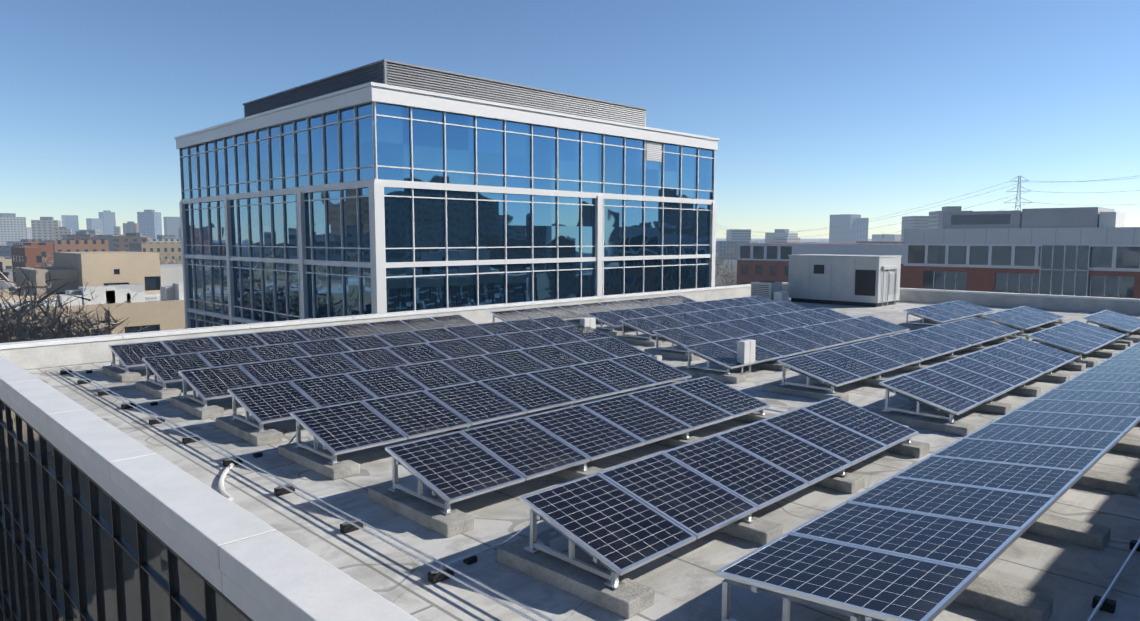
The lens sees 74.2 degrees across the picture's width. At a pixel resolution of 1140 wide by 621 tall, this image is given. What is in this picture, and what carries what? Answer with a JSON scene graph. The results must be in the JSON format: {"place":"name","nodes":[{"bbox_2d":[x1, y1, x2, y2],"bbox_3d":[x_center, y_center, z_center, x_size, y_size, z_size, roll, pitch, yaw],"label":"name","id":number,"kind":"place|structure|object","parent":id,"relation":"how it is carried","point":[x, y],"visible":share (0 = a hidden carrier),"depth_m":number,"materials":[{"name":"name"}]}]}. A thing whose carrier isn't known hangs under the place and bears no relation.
{"place":"outdoors","nodes":[
{"label":"outdoors","id":0,"kind":"place"},
{"bbox_2d":[0,290,184,341],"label":"building","id":1,"kind":"structure","parent":0,"point":[157,314],"depth_m":70.80,"materials":[{"name":"beige paint"}]},
{"bbox_2d":[57,283,183,305],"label":"rooftop machinery","id":2,"kind":"object","parent":1,"relation":"on","point":[111,294],"visible":0.52,"depth_m":71.52,"materials":[{"name":"paint"}]},
{"bbox_2d":[15,251,182,295],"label":"building","id":3,"kind":"structure","parent":0,"point":[147,271],"depth_m":85.91,"materials":[{"name":"paint"}]},
{"bbox_2d":[0,399,252,620],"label":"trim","id":4,"kind":"structure","parent":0,"point":[77,543],"depth_m":9.55,"materials":[{"name":"grey metal"}]},
{"bbox_2d":[0,282,1139,620],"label":"parapet coping","id":5,"kind":"object","parent":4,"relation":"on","point":[252,566],"visible":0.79,"depth_m":7.82,"materials":[{"name":"grey"}]},
{"bbox_2d":[174,82,718,328],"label":"glass office block","id":6,"kind":"structure","parent":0,"point":[369,198],"depth_m":39.98,"materials":[{"name":"blue glass"}]},
{"bbox_2d":[243,59,646,125],"bbox_3d":[-7.595,-12.801,47.070,18.960,3.050,16.360,-5,8,-45],"label":"rooftop penthouse screen","id":7,"kind":"object","parent":6,"relation":"on","point":[394,73],"visible":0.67,"depth_m":39.63,"materials":[{"name":"grey metal"}]},
{"bbox_2d":[0,0,1139,238],"label":"sky","id":8,"kind":"structure","parent":0,"point":[817,110],"materials":[{"name":"blue"}]},
{"bbox_2d":[30,301,1130,369],"bbox_3d":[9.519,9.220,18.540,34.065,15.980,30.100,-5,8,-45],"label":"parapet wall","id":9,"kind":"structure","parent":0,"point":[110,361],"depth_m":18.08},
{"bbox_2d":[26,298,1139,620],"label":"roof slab","id":10,"kind":"structure","parent":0,"point":[1072,580],"depth_m":7.91,"materials":[{"name":"grey concrete"}]},
{"bbox_2d":[580,317,595,328],"bbox_3d":[0.484,0.593,20.497,0.440,0.780,0.240,-5,8,-45],"label":"junction box","id":11,"kind":"object","parent":10,"relation":"on","point":[588,321],"visible":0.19,"depth_m":20.37,"materials":[{"name":"metal"}]},
{"bbox_2d":[58,355,1139,620],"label":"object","id":12,"kind":"object","parent":10,"relation":"on","point":[448,571],"visible":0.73,"depth_m":7.55,"materials":[{"name":"metal"}]},
{"bbox_2d":[102,314,1139,620],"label":"ballast blocks","id":13,"kind":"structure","parent":10,"relation":"on","point":[630,598],"depth_m":8.78,"materials":[{"name":"concrete"}]},
{"bbox_2d":[109,295,1139,620],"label":"panel mounting frames","id":14,"kind":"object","parent":13,"relation":"on","point":[807,599],"visible":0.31,"depth_m":9.92,"materials":[{"name":"silver metal"}]},
{"bbox_2d":[111,295,1139,620],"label":"solar panels","id":15,"kind":"object","parent":14,"relation":"on","point":[611,523],"visible":0.85,"depth_m":10.39,"materials":[{"name":"blue glass"}]},
{"bbox_2d":[737,339,755,377],"bbox_3d":[3.745,1.025,16.005,0.440,0.780,0.240,-5,8,-45],"label":"junction box","id":16,"kind":"object","parent":10,"relation":"on","point":[746,351],"visible":0.96,"depth_m":15.89,"materials":[{"name":"metal"}]},
{"bbox_2d":[751,281,788,301],"bbox_3d":[9.086,-0.819,34.003,1.012,1.000,1.500,-5,8,-45],"label":"ac unit","id":17,"kind":"object","parent":10,"relation":"on","point":[771,290],"visible":0.85,"depth_m":33.69,"materials":[{"name":"metal"}]},
{"bbox_2d":[788,254,901,306],"bbox_3d":[12.438,-1.425,34.198,2.365,2.170,4.330,-5,8,-45],"label":"hvac unit","id":18,"kind":"object","parent":10,"relation":"on","point":[861,280],"visible":1,"depth_m":33.14,"materials":[{"name":"grey metal"}]},
{"bbox_2d":[715,238,871,286],"bbox_3d":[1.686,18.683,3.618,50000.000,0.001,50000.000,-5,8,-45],"label":"buildings","id":19,"kind":"structure","parent":0,"point":[734,265],"depth_m":521.05,"materials":[{"name":"red brick"}]},
{"bbox_2d":[11,240,181,281],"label":"brick midrise","id":20,"kind":"structure","parent":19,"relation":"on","point":[26,254],"depth_m":249.71,"materials":[{"name":"red brick"}]},
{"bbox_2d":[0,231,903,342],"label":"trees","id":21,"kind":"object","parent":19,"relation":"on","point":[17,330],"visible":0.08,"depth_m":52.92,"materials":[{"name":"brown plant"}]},
{"bbox_2d":[0,206,968,296],"bbox_3d":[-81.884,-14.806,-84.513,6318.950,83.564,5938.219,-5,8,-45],"label":"city skyline","id":22,"kind":"structure","parent":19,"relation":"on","point":[147,227],"depth_m":1018.96},
{"bbox_2d":[737,243,903,287],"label":"brick block","id":23,"kind":"structure","parent":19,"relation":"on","point":[757,262],"depth_m":145.78,"materials":[{"name":"red"}]},
{"bbox_2d":[1004,176,1032,209],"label":"transmission pylon","id":24,"kind":"object","parent":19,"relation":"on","point":[1019,192],"visible":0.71,"depth_m":442.17,"materials":[{"name":"silver metal"}]},
{"bbox_2d":[717,176,1138,242],"bbox_3d":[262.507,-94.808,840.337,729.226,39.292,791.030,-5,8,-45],"label":"power lines","id":25,"kind":"object","parent":24,"relation":"attached to","point":[956,210],"visible":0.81,"depth_m":514.41,"materials":[{"name":"grey metal"}]},
{"bbox_2d":[902,207,1139,298],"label":"brick office building","id":26,"kind":"structure","parent":0,"point":[1085,251],"depth_m":87.49,"materials":[{"name":"grey"}]}
]}

